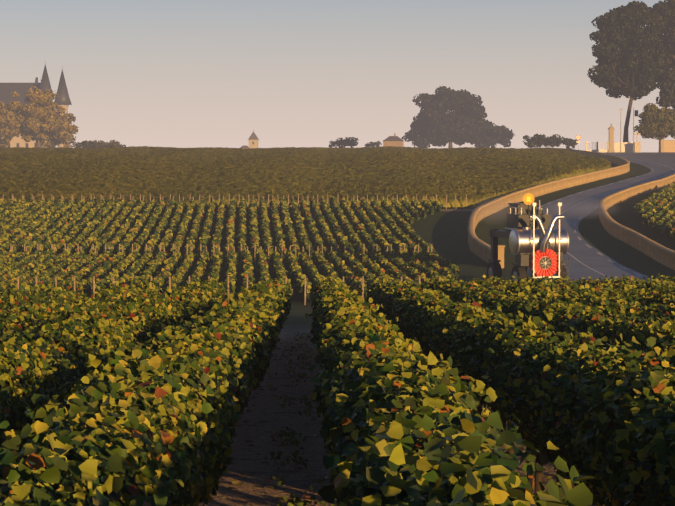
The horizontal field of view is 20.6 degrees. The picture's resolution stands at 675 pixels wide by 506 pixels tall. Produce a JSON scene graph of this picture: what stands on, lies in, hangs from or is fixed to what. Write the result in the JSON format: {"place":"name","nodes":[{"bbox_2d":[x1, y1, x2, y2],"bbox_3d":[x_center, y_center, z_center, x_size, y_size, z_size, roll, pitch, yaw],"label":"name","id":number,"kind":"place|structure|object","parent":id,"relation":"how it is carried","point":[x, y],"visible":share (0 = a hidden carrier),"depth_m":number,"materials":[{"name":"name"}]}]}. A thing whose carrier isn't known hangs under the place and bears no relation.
{"place":"outdoors","nodes":[
{"label":"outdoors","id":0,"kind":"place"},
{"bbox_2d":[0,146,611,206],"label":"vineyard field","id":1,"kind":"structure","parent":0,"point":[477,175],"depth_m":243.00,"materials":[{"name":"green plant"}]},
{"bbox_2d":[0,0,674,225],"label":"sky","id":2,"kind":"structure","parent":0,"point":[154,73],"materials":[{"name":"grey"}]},
{"bbox_2d":[56,162,674,505],"bbox_3d":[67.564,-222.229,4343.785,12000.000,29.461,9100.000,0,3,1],"label":"ground","id":3,"kind":"structure","parent":0,"point":[444,234],"depth_m":40.50,"materials":[{"name":"soil"}]},
{"bbox_2d":[0,65,71,147],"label":"chateau","id":4,"kind":"structure","parent":3,"relation":"on","point":[21,89],"depth_m":821.79,"materials":[{"name":"stone"}]},
{"bbox_2d":[0,86,78,147],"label":"golden tree","id":5,"kind":"object","parent":3,"relation":"on","point":[32,110],"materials":[{"name":"plant"}]},
{"bbox_2d":[72,140,125,147],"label":"trees","id":6,"kind":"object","parent":3,"relation":"on","point":[94,144],"materials":[{"name":"green plant"}]},
{"bbox_2d":[2,196,433,263],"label":"posts","id":7,"kind":"object","parent":3,"relation":"on","point":[214,244],"visible":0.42,"depth_m":136.80,"materials":[{"name":"brown wood"}]},
{"bbox_2d":[0,197,441,259],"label":"vines","id":8,"kind":"object","parent":3,"relation":"on","point":[415,216],"visible":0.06,"depth_m":154.99,"materials":[{"name":"green plant"}]},
{"bbox_2d":[12,246,440,304],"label":"posts","id":9,"kind":"object","parent":3,"relation":"on","point":[208,276],"visible":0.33,"depth_m":96.87,"materials":[{"name":"brown wood"}]},
{"bbox_2d":[0,248,459,299],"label":"vines","id":10,"kind":"object","parent":3,"relation":"on","point":[455,272],"depth_m":110.98,"materials":[{"name":"green plant"}]},
{"bbox_2d":[3,194,466,208],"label":"vineyard posts","id":11,"kind":"object","parent":3,"relation":"on","point":[258,198],"visible":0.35,"depth_m":188.35,"materials":[{"name":"brown wood"}]},
{"bbox_2d":[240,129,258,148],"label":"skyline tower","id":12,"kind":"structure","parent":3,"relation":"on","point":[253,139],"depth_m":897.01,"materials":[{"name":"stone"}]},
{"bbox_2d":[0,273,674,505],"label":"vines","id":13,"kind":"object","parent":3,"relation":"on","point":[399,428],"depth_m":10.49,"materials":[{"name":"green plant"}]},
{"bbox_2d":[365,141,381,146],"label":"hedge","id":14,"kind":"object","parent":3,"relation":"on","point":[373,144],"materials":[{"name":"plant"}]},
{"bbox_2d":[383,133,403,146],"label":"house","id":15,"kind":"structure","parent":3,"relation":"on","point":[395,140],"depth_m":695.05,"materials":[{"name":"beige stone"}]},
{"bbox_2d":[331,209,473,210],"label":"gravel track","id":16,"kind":"structure","parent":3,"relation":"on","point":[453,209],"depth_m":186.91,"materials":[{"name":"gravel"}]},
{"bbox_2d":[401,129,418,146],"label":"tree cluster","id":17,"kind":"object","parent":3,"relation":"on","point":[409,135],"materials":[{"name":"green plant"}]},
{"bbox_2d":[410,86,490,147],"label":"tree","id":18,"kind":"object","parent":3,"relation":"on","point":[433,124],"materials":[{"name":"green plant"}]},
{"bbox_2d":[474,119,514,147],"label":"cluster tree","id":19,"kind":"object","parent":3,"relation":"on","point":[503,134],"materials":[{"name":"plant"}]},
{"bbox_2d":[487,200,569,282],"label":"vineyard tractor","id":20,"kind":"object","parent":3,"relation":"on","point":[538,244],"visible":0.92,"depth_m":111.80,"materials":[{"name":"silver metal"}]},
{"bbox_2d":[523,193,533,204],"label":"warning beacon","id":21,"kind":"object","parent":20,"relation":"on","point":[528,198],"visible":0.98,"depth_m":112.85,"materials":[{"name":"orange plastic"}]},
{"bbox_2d":[531,140,562,147],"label":"trees","id":22,"kind":"object","parent":3,"relation":"on","point":[549,145],"visible":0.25,"depth_m":557.58,"materials":[{"name":"plant"}]},
{"bbox_2d":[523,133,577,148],"bbox_3d":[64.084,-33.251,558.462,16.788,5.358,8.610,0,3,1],"label":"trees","id":23,"kind":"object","parent":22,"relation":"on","point":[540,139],"visible":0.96,"depth_m":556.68,"materials":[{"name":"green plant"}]},
{"bbox_2d":[468,148,629,262],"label":"stone wall","id":24,"kind":"structure","parent":3,"relation":"on","point":[479,248],"depth_m":209.09,"materials":[{"name":"beige stone"}]},
{"bbox_2d":[498,245,504,267],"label":"wall pillar","id":25,"kind":"structure","parent":24,"relation":"attached to","point":[501,252],"depth_m":132.84,"materials":[{"name":"stone"}]},
{"bbox_2d":[596,152,674,163],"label":"road apron","id":26,"kind":"object","parent":3,"relation":"on","point":[669,157],"visible":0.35,"depth_m":381.40,"materials":[{"name":"grey asphalt"}]},
{"bbox_2d":[585,142,633,151],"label":"wall","id":27,"kind":"structure","parent":26,"relation":"on","point":[627,146],"depth_m":451.00,"materials":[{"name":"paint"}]},
{"bbox_2d":[608,124,614,151],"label":"stone pillar","id":28,"kind":"structure","parent":26,"relation":"on","point":[611,128],"depth_m":443.61,"materials":[{"name":"stone"}]},
{"bbox_2d":[618,109,623,151],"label":"utility pole","id":29,"kind":"object","parent":26,"relation":"on","point":[620,132],"visible":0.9,"depth_m":445.99,"materials":[{"name":"grey concrete"}]},
{"bbox_2d":[633,108,637,136],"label":"sign post","id":30,"kind":"object","parent":26,"relation":"on","point":[636,113],"visible":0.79,"depth_m":453.68,"materials":[{"name":"blue"}]},
{"bbox_2d":[633,103,674,151],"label":"tree","id":31,"kind":"object","parent":26,"relation":"on","point":[663,118],"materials":[{"name":"plant"}]},
{"bbox_2d":[661,139,674,151],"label":"wall","id":32,"kind":"structure","parent":26,"relation":"on","point":[667,145],"depth_m":467.92,"materials":[{"name":"stone"}]},
{"bbox_2d":[599,174,674,269],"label":"stone wall","id":33,"kind":"structure","parent":3,"relation":"on","point":[659,253],"depth_m":159.99,"materials":[{"name":"beige stone"}]},
{"bbox_2d":[633,131,640,151],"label":"stone cross","id":34,"kind":"object","parent":3,"relation":"on","point":[637,146],"visible":0.88,"depth_m":447.50,"materials":[{"name":"beige stone"}]},
{"bbox_2d":[633,182,674,238],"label":"vines","id":35,"kind":"object","parent":3,"relation":"on","point":[667,201],"depth_m":174.03,"materials":[{"name":"green plant"}]},
{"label":"bush trunk","id":36,"kind":"object","parent":3,"relation":"on","visible":0},
{"bbox_2d":[328,137,358,147],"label":"trees","id":37,"kind":"object","parent":36,"relation":"on","point":[350,141],"visible":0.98,"depth_m":637.83,"materials":[{"name":"green plant"}]},
{"bbox_2d":[536,153,674,282],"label":"road","id":38,"kind":"structure","parent":0,"point":[582,252],"depth_m":174.95,"materials":[{"name":"grey asphalt"}]},
{"bbox_2d":[541,161,652,281],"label":"road edge line","id":39,"kind":"object","parent":38,"relation":"on","point":[601,186],"visible":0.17,"depth_m":224.78,"materials":[{"name":"paint"}]},
{"bbox_2d":[573,153,661,280],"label":"road edge line","id":40,"kind":"object","parent":38,"relation":"on","point":[579,238],"visible":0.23,"depth_m":155.29,"materials":[{"name":"paint"}]},
{"bbox_2d":[561,156,674,277],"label":"road centre line","id":41,"kind":"object","parent":38,"relation":"on","point":[597,196],"visible":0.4,"depth_m":190.64,"materials":[{"name":"paint"}]},
{"bbox_2d":[587,1,666,141],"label":"tree","id":42,"kind":"object","parent":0,"point":[608,47],"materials":[{"name":"green plant"}]},
{"bbox_2d":[645,0,674,108],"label":"tree","id":43,"kind":"object","parent":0,"point":[659,21],"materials":[{"name":"green plant"}]}
]}

